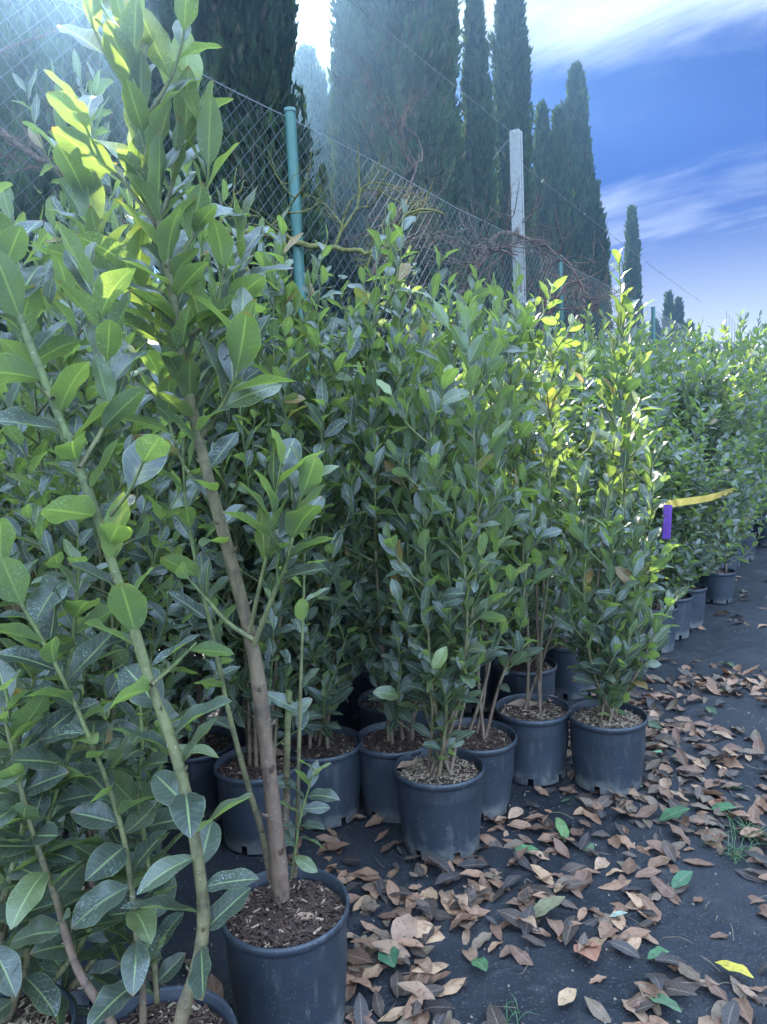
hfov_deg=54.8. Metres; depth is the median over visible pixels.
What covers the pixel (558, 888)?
fallen leaf
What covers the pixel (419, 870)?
fallen leaf
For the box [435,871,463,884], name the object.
fallen leaf
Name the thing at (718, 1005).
fallen leaf
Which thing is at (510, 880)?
fallen leaf
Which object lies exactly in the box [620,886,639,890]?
fallen leaf
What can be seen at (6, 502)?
potted laurel
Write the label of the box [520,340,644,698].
potted laurel
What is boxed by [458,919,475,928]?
fallen leaf
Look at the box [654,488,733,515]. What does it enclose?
plastic tape
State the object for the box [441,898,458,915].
fallen leaf
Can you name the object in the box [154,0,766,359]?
sky
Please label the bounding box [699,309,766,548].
potted laurel
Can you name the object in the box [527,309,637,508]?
potted laurel
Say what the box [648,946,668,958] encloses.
fallen leaf
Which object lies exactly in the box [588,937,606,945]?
fallen leaf
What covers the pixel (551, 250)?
dead branch
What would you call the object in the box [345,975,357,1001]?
fallen leaf
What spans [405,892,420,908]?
fallen leaf
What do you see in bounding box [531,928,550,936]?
fallen leaf
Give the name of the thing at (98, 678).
potted laurel
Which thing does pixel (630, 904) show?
fallen leaf
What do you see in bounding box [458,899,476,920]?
fallen leaf
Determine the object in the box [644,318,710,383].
potted laurel
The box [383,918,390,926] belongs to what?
fallen leaf
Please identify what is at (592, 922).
fallen leaf
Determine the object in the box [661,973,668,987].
fallen leaf
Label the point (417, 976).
fallen leaf
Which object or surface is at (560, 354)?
potted laurel
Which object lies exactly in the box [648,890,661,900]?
fallen leaf
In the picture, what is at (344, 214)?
dead branch
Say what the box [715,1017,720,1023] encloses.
fallen leaf
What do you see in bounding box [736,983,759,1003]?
fallen leaf
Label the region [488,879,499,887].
fallen leaf
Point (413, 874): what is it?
fallen leaf
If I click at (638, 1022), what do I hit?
fallen leaf
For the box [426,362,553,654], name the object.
potted laurel
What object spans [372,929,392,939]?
fallen leaf
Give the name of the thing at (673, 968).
fallen leaf
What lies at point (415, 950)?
fallen leaf
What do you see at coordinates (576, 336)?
potted laurel
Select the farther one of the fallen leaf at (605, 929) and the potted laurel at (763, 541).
the potted laurel at (763, 541)
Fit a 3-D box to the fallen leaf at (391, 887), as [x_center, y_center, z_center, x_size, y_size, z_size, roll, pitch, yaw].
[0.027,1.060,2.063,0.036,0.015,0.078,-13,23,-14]
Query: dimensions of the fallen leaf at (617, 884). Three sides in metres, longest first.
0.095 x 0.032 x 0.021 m
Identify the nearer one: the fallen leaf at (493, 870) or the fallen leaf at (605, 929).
the fallen leaf at (605, 929)
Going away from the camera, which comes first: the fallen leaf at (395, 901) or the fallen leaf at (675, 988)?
the fallen leaf at (675, 988)
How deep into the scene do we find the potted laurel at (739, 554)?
6.38 m
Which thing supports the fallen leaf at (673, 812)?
on the leaf litter at (666, 848)
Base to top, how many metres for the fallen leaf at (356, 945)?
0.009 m
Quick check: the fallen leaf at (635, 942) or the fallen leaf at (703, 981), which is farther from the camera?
the fallen leaf at (635, 942)
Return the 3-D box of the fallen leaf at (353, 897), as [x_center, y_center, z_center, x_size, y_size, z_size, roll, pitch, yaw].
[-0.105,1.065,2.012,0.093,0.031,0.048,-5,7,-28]
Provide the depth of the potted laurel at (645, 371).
4.36 m
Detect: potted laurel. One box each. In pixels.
[0,182,258,1023]
[0,191,239,1004]
[0,282,214,853]
[0,344,89,815]
[0,388,83,862]
[0,538,218,1023]
[12,49,191,757]
[29,0,349,1023]
[59,161,259,821]
[154,224,362,854]
[187,217,342,748]
[198,395,340,710]
[238,206,417,828]
[248,414,363,728]
[291,198,505,822]
[300,362,390,719]
[302,364,384,532]
[341,286,459,728]
[354,293,469,458]
[375,282,540,861]
[384,326,498,726]
[414,313,508,388]
[424,261,562,819]
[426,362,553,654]
[433,371,495,419]
[447,385,527,712]
[454,354,601,700]
[465,315,571,653]
[478,276,617,785]
[505,316,618,479]
[513,373,600,607]
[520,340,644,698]
[523,325,601,380]
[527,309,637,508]
[527,366,585,635]
[532,247,688,795]
[536,333,592,438]
[547,396,664,656]
[572,303,612,367]
[587,325,685,582]
[597,315,659,371]
[598,315,669,589]
[616,403,707,652]
[619,311,673,369]
[633,324,735,529]
[639,426,733,639]
[641,328,714,581]
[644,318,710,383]
[645,341,709,449]
[645,399,752,627]
[654,312,731,379]
[655,336,717,441]
[656,328,766,603]
[667,359,713,418]
[667,359,766,583]
[670,312,766,569]
[675,326,718,364]
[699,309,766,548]
[699,334,760,565]
[700,331,757,381]
[715,334,766,560]
[721,326,766,390]
[733,348,766,529]
[741,320,766,517]
[743,310,766,394]
[750,349,766,530]
[754,408,766,545]
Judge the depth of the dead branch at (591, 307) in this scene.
7.38 m
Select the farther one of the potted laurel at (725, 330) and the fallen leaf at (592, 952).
the potted laurel at (725, 330)
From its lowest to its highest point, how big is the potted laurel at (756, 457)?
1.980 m
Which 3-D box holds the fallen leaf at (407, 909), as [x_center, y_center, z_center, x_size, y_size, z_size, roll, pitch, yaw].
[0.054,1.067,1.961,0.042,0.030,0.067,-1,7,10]
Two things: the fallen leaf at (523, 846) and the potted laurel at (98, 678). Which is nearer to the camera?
the potted laurel at (98, 678)
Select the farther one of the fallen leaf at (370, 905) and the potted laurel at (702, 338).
the potted laurel at (702, 338)
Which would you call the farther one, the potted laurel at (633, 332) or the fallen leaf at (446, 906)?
the potted laurel at (633, 332)
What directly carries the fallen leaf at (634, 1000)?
on the fallen leaf at (642, 1016)
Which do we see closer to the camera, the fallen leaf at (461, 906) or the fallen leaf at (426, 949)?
the fallen leaf at (426, 949)
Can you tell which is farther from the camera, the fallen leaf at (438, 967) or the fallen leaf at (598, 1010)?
the fallen leaf at (438, 967)
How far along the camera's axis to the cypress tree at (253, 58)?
5.40 m
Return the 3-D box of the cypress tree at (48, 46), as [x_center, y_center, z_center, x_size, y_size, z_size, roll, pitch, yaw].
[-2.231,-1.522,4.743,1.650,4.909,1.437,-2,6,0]
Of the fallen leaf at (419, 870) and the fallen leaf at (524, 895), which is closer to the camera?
the fallen leaf at (524, 895)
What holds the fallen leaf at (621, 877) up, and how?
on the ground
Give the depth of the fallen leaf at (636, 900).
1.99 m
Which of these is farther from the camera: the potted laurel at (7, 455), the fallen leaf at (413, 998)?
the potted laurel at (7, 455)
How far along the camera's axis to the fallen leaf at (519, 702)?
2.82 m
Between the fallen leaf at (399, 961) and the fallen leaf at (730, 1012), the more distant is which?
the fallen leaf at (399, 961)
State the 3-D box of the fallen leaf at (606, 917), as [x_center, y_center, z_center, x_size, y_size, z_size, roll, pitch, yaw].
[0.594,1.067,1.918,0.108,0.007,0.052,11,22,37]
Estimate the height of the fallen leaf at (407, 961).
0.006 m
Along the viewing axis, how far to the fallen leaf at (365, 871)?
2.17 m
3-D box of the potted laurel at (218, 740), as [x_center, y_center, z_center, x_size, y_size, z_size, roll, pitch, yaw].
[-0.710,-0.135,2.471,0.673,2.360,0.748,4,9,42]
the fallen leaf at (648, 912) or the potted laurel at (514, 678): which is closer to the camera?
the fallen leaf at (648, 912)
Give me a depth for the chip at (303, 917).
1.61 m
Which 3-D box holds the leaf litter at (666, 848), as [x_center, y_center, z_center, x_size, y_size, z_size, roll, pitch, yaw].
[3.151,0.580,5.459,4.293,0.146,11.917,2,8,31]
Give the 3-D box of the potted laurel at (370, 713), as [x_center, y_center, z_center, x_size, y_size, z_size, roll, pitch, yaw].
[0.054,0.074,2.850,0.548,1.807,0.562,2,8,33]
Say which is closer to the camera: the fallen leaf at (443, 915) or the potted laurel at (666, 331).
the fallen leaf at (443, 915)
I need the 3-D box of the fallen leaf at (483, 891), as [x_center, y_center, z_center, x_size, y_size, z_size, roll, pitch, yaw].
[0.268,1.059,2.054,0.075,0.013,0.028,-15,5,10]
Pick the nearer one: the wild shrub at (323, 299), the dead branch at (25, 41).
the dead branch at (25, 41)
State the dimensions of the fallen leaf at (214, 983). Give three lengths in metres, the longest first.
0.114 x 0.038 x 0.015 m
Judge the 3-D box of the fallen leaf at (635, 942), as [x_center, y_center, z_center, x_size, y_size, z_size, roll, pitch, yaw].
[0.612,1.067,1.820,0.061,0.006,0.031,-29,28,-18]
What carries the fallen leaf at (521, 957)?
on the ground
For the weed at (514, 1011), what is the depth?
1.63 m
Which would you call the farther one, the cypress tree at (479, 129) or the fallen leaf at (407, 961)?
the cypress tree at (479, 129)
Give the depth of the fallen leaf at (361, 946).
1.82 m
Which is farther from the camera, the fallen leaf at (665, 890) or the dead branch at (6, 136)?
the dead branch at (6, 136)
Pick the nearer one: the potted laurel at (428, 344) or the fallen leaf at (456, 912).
the fallen leaf at (456, 912)
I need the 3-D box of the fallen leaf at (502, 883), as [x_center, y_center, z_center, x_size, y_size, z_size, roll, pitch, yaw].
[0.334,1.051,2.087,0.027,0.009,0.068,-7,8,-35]
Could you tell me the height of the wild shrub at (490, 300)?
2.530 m
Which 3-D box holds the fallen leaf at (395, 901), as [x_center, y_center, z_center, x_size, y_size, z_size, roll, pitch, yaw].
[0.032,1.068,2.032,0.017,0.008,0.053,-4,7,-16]
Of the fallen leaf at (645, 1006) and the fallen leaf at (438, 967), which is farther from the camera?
the fallen leaf at (438, 967)
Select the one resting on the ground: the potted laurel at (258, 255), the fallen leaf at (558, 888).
the potted laurel at (258, 255)
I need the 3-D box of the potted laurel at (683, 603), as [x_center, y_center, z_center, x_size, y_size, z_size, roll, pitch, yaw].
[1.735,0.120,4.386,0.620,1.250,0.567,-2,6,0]
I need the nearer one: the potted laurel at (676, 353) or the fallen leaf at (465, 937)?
the fallen leaf at (465, 937)
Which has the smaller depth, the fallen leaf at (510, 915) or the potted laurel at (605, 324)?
the fallen leaf at (510, 915)
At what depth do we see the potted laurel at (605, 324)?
6.60 m
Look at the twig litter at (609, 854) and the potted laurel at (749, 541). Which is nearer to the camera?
the twig litter at (609, 854)
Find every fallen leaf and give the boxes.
[207,973,223,998]
[276,748,283,755]
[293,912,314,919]
[338,876,354,883]
[345,882,360,891]
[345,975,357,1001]
[345,1005,371,1013]
[345,1012,371,1021]
[346,974,358,988]
[347,868,380,880]
[347,932,358,938]
[347,961,380,971]
[348,893,360,902]
[349,967,364,977]
[350,937,382,949]
[351,1016,375,1023]
[352,977,371,987]
[353,867,378,875]
[353,894,374,913]
[354,935,366,948]
[354,993,368,1023]
[355,944,364,965]
[359,902,379,910]
[360,920,380,930]
[361,964,386,978]
[362,879,392,886]
[362,886,376,892]
[362,901,372,917]
[363,896,376,910]
[365,930,378,954]
[367,890,378,898]
[369,954,378,963]
[370,986,381,991]
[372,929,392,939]
[372,939,409,957]
[372,990,383,1017]
[376,878,388,903]
[378,946,398,966]
[378,1006,404,1021]
[379,907,411,918]
[380,959,405,966]
[381,886,412,895]
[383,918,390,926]
[386,880,399,901]
[390,970,403,997]
[391,913,416,946]
[392,898,398,904]
[397,761,413,767]
[397,906,410,915]
[397,938,424,946]
[397,981,434,999]
[397,1014,413,1023]
[399,955,409,964]
[400,895,405,904]
[400,979,430,995]
[403,974,425,980]
[404,988,423,1018]
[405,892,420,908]
[409,872,417,876]
[409,884,421,890]
[409,946,426,956]
[409,957,430,983]
[410,1000,422,1015]
[412,937,425,943]
[412,962,448,973]
[412,1003,429,1023]
[413,898,435,918]
[413,916,428,920]
[414,862,424,876]
[414,920,444,943]
[414,956,432,971]
[415,906,438,919]
[420,864,427,874]
[420,887,437,899]
[420,897,436,919]
[420,945,434,953]
[421,998,455,1013]
[422,923,434,941]
[423,853,451,871]
[423,984,444,999]
[429,971,450,984]
[432,925,440,934]
[432,1010,446,1023]
[433,909,453,919]
[433,1010,451,1023]
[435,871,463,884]
[436,977,465,996]
[439,889,453,904]
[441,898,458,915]
[442,860,454,883]
[449,894,478,909]
[449,913,474,930]
[450,893,467,905]
[451,909,461,914]
[452,911,483,922]
[452,1018,460,1023]
[458,886,475,906]
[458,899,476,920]
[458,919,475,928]
[460,869,486,877]
[462,930,469,944]
[462,946,477,960]
[463,884,485,890]
[463,905,490,916]
[464,882,471,893]
[468,879,479,891]
[468,891,489,904]
[471,932,491,948]
[471,958,487,970]
[478,875,494,901]
[478,888,492,895]
[484,869,502,878]
[484,873,501,878]
[484,915,496,924]
[486,1004,507,1023]
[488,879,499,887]
[488,941,502,951]
[490,922,501,940]
[491,885,506,902]
[494,878,509,890]
[496,908,540,932]
[498,919,512,928]
[499,945,511,956]
[503,874,521,888]
[505,897,535,904]
[507,699,537,705]
[509,945,532,964]
[514,844,537,850]
[517,886,535,912]
[517,897,536,906]
[517,915,536,927]
[518,884,554,895]
[520,904,534,934]
[521,888,532,898]
[521,934,545,947]
[530,864,553,884]
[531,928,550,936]
[532,891,553,898]
[534,896,564,917]
[545,917,563,935]
[552,872,563,877]
[553,875,573,891]
[553,883,569,892]
[555,817,568,841]
[558,987,576,1004]
[560,879,586,888]
[560,899,577,908]
[561,915,578,944]
[563,886,583,898]
[570,921,581,925]
[573,869,591,891]
[574,941,600,960]
[577,907,586,920]
[578,932,587,956]
[578,941,591,951]
[582,917,598,926]
[584,996,610,1022]
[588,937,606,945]
[589,974,606,983]
[590,907,604,915]
[593,913,628,927]
[598,880,630,889]
[598,920,618,937]
[607,940,639,957]
[610,902,627,910]
[610,910,626,916]
[611,910,625,929]
[611,934,621,939]
[618,874,625,879]
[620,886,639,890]
[620,927,649,938]
[622,999,648,1022]
[622,1021,652,1023]
[623,991,655,1007]
[625,900,646,909]
[626,891,642,908]
[627,937,640,950]
[629,1001,658,1013]
[634,981,667,997]
[636,919,656,927]
[637,909,657,916]
[637,910,655,924]
[637,983,661,1015]
[638,893,661,921]
[640,933,658,944]
[647,974,663,990]
[647,993,681,1012]
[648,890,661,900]
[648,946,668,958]
[648,979,696,995]
[649,1015,668,1023]
[650,874,680,901]
[655,952,685,966]
[659,806,689,820]
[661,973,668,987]
[667,965,678,970]
[668,895,679,904]
[671,870,692,888]
[673,885,689,894]
[673,976,704,991]
[678,962,699,979]
[693,897,703,901]
[695,979,718,986]
[698,1015,714,1023]
[705,974,726,1000]
[710,932,728,937]
[711,802,735,810]
[711,1000,727,1023]
[715,960,753,977]
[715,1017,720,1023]
[721,1000,739,1023]
[730,975,746,998]
[732,998,752,1023]
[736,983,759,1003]
[748,986,766,991]
[753,993,766,1004]
[757,962,766,974]
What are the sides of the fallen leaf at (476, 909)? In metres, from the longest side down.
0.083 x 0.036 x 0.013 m
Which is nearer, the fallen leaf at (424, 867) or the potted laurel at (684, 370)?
the fallen leaf at (424, 867)
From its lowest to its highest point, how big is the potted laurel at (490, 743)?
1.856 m
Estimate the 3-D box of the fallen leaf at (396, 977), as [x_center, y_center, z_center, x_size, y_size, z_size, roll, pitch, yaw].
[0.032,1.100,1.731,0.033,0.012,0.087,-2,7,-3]
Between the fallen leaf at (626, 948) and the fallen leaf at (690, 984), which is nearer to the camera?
the fallen leaf at (690, 984)
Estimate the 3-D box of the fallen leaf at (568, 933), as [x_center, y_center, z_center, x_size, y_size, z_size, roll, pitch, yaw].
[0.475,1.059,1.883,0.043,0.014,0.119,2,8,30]
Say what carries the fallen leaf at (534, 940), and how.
on the ground
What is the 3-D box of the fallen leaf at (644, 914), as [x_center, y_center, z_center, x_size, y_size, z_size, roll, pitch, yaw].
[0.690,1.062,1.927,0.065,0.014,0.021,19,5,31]
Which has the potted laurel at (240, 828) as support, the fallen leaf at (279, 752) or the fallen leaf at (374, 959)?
the fallen leaf at (279, 752)
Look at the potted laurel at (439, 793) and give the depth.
2.20 m
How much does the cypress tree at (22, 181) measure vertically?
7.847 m
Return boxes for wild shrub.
[0,186,169,506]
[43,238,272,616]
[261,250,354,414]
[305,245,510,433]
[357,295,509,380]
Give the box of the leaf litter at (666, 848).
[146,550,766,985]
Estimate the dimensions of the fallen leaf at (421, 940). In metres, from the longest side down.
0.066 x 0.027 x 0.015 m
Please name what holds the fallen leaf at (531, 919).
on the ground
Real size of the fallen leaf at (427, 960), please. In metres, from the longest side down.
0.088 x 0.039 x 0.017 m
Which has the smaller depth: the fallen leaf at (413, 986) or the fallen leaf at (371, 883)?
the fallen leaf at (413, 986)
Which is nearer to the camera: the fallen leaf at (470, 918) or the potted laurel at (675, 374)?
the fallen leaf at (470, 918)
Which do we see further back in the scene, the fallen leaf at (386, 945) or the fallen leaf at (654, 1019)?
the fallen leaf at (386, 945)
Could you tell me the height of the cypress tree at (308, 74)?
6.891 m
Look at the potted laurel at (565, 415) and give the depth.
4.15 m
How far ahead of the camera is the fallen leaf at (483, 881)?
2.09 m
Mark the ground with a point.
(555, 967)
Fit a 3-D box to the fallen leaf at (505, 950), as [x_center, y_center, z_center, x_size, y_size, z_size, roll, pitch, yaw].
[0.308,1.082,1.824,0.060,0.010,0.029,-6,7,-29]
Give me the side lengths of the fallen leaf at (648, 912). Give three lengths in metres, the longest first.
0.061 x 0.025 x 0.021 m
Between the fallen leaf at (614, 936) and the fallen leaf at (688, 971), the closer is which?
the fallen leaf at (688, 971)
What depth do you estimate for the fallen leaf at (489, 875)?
2.13 m
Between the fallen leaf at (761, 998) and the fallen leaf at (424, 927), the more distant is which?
the fallen leaf at (424, 927)
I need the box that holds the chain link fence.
[0,0,720,700]
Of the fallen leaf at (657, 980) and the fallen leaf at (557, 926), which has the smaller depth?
the fallen leaf at (657, 980)
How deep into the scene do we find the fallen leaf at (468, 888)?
2.05 m
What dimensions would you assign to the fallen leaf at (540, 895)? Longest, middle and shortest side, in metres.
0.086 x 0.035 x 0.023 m
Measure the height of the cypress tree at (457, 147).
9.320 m
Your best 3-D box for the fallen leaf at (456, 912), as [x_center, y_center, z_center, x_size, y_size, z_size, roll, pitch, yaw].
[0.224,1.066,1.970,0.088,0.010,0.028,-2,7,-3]
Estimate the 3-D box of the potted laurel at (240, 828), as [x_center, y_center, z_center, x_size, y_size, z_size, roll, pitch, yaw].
[-0.403,0.083,2.298,0.660,1.945,0.521,-2,6,0]
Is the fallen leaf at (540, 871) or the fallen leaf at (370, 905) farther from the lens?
the fallen leaf at (540, 871)
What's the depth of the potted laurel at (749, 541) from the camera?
6.59 m
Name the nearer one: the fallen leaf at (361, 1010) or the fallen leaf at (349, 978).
the fallen leaf at (361, 1010)
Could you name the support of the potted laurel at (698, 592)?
on the ground
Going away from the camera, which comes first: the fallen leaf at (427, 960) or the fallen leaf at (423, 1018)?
the fallen leaf at (423, 1018)
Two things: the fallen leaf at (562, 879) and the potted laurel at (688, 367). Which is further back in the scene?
the potted laurel at (688, 367)
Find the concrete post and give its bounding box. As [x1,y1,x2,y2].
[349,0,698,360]
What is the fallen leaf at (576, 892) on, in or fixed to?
on the ground
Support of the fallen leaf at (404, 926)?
on the ground
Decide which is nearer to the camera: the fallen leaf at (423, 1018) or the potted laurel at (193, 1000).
the potted laurel at (193, 1000)
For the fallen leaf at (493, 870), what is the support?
on the ground
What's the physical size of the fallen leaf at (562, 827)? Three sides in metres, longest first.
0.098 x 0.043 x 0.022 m
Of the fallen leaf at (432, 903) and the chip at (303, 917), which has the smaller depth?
the chip at (303, 917)
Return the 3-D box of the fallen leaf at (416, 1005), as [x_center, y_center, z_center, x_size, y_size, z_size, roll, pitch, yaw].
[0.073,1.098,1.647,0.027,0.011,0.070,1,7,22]
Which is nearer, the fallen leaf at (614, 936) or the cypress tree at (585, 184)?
the fallen leaf at (614, 936)
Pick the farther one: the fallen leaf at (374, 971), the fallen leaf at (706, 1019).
the fallen leaf at (374, 971)
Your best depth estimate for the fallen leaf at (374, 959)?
1.82 m
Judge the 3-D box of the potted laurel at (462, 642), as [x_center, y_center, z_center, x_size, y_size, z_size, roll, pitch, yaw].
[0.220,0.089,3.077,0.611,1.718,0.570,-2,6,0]
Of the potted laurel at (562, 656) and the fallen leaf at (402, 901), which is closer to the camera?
the fallen leaf at (402, 901)
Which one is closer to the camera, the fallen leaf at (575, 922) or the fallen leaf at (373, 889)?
the fallen leaf at (575, 922)
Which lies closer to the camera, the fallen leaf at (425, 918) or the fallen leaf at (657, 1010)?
the fallen leaf at (657, 1010)
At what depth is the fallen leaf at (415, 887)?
2.10 m
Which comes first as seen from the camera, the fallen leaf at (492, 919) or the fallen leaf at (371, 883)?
the fallen leaf at (492, 919)
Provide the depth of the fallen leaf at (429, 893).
2.07 m
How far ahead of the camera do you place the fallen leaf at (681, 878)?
2.06 m
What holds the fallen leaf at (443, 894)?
on the ground
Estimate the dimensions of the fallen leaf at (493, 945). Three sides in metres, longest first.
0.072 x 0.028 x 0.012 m
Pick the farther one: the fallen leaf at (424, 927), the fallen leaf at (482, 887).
the fallen leaf at (482, 887)
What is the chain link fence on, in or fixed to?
on the ground
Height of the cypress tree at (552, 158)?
6.585 m
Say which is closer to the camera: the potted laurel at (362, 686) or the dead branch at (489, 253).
the potted laurel at (362, 686)
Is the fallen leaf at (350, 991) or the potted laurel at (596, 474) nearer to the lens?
the fallen leaf at (350, 991)
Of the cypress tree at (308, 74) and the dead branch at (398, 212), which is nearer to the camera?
the dead branch at (398, 212)
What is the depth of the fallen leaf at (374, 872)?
2.18 m
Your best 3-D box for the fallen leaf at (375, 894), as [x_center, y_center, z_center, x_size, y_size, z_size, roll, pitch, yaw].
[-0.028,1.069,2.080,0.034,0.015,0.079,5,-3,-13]
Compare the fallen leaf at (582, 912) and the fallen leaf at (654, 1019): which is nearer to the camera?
the fallen leaf at (654, 1019)
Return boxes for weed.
[504,994,537,1023]
[705,831,759,865]
[716,814,766,846]
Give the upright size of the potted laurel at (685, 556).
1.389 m
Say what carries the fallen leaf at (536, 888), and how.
on the ground
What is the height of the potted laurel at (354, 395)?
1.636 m
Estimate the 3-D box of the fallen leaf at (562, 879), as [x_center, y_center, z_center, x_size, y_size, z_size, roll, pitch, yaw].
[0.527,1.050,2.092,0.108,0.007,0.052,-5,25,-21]
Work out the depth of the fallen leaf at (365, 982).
1.73 m
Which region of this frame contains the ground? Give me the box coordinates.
[21,543,766,1023]
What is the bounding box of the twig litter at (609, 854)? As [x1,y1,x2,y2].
[311,692,766,1020]
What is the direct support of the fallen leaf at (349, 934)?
on the ground
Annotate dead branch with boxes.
[0,9,114,96]
[0,61,195,259]
[303,141,400,232]
[316,11,505,333]
[400,174,575,304]
[410,172,617,312]
[511,232,652,341]
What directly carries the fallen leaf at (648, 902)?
on the fallen leaf at (648, 912)
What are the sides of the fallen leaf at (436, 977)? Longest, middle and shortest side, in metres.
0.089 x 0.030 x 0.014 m
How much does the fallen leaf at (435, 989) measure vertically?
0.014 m
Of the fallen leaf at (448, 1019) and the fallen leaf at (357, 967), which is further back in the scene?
the fallen leaf at (357, 967)
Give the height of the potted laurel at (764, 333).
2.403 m
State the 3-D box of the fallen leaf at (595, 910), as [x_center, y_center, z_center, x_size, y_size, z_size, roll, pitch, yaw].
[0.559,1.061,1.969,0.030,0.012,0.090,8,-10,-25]
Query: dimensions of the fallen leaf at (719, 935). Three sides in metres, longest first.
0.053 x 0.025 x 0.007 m
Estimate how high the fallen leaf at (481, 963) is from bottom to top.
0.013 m
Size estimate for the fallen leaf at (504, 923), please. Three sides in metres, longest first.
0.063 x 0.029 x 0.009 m
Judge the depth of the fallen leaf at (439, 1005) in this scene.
1.63 m
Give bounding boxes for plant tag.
[662,505,671,538]
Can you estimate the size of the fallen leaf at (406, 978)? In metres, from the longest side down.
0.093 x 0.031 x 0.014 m
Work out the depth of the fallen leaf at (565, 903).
1.99 m
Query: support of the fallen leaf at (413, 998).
on the fallen leaf at (403, 1020)
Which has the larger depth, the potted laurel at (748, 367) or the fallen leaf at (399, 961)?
the potted laurel at (748, 367)
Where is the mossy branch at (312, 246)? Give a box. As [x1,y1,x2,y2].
[207,143,444,284]
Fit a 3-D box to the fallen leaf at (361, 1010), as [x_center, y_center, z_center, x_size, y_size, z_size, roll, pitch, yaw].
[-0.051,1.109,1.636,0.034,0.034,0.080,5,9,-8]
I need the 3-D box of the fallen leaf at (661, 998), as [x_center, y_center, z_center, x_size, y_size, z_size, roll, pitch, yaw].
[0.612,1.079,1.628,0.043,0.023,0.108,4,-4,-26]
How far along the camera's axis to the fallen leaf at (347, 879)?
2.13 m
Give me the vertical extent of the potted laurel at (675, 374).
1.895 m
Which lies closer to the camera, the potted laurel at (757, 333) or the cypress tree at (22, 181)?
the cypress tree at (22, 181)
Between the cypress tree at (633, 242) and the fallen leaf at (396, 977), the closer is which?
the fallen leaf at (396, 977)
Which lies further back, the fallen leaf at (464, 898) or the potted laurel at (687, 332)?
the potted laurel at (687, 332)
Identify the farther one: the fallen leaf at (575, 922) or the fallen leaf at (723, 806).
the fallen leaf at (723, 806)
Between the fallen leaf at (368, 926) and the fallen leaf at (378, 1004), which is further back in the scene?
the fallen leaf at (368, 926)
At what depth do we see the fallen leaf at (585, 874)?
2.11 m
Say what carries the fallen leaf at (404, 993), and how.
on the ground
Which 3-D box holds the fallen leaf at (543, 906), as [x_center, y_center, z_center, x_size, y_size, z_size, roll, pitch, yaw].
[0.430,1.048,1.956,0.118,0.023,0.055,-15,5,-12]
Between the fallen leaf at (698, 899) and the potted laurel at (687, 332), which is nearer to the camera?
the fallen leaf at (698, 899)
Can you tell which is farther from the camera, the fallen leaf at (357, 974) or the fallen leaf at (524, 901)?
the fallen leaf at (524, 901)
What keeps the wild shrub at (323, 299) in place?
on the ground
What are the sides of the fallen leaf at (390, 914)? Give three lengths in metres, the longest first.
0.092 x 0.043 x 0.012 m
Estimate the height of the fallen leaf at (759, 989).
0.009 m
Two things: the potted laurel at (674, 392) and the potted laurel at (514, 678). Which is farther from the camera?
the potted laurel at (674, 392)
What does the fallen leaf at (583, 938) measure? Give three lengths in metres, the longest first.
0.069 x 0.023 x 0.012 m
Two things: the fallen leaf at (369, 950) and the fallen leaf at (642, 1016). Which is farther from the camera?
the fallen leaf at (369, 950)
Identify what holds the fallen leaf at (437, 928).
on the fallen leaf at (424, 927)
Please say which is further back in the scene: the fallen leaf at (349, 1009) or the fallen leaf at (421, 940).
the fallen leaf at (421, 940)
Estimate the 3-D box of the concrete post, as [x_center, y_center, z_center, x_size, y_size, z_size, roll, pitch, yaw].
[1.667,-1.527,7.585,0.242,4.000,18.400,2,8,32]
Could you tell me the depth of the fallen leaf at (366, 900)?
2.03 m
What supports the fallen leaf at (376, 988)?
on the ground
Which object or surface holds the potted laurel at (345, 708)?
on the ground
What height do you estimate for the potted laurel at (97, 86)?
2.670 m
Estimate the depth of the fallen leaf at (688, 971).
1.72 m
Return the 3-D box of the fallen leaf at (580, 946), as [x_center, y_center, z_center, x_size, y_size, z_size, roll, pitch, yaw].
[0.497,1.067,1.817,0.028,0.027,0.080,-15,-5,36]
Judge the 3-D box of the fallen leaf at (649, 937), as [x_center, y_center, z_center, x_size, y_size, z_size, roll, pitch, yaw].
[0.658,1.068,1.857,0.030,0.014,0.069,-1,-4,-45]
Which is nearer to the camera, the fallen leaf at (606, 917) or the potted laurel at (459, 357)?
the fallen leaf at (606, 917)
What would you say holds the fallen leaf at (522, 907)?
on the ground
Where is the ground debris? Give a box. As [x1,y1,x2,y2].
[79,553,766,1023]
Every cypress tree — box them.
[0,0,51,505]
[1,0,156,462]
[145,0,326,467]
[291,42,352,368]
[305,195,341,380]
[323,0,473,397]
[450,0,470,356]
[458,0,512,347]
[487,0,542,349]
[531,98,578,356]
[559,59,613,353]
[620,204,645,342]
[647,289,696,353]
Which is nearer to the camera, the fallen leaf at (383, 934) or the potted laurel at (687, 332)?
the fallen leaf at (383, 934)
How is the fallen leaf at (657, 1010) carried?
on the ground
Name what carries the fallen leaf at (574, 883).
on the fallen leaf at (558, 888)
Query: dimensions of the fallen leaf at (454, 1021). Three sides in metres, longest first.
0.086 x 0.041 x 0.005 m
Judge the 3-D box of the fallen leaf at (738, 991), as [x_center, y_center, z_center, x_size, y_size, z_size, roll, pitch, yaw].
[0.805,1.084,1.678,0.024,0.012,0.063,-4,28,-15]
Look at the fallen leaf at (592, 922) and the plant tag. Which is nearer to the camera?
the fallen leaf at (592, 922)
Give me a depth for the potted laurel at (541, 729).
2.70 m
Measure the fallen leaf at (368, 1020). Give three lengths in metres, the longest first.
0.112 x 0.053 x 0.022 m
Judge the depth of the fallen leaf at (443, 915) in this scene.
1.98 m
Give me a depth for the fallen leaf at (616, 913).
1.93 m

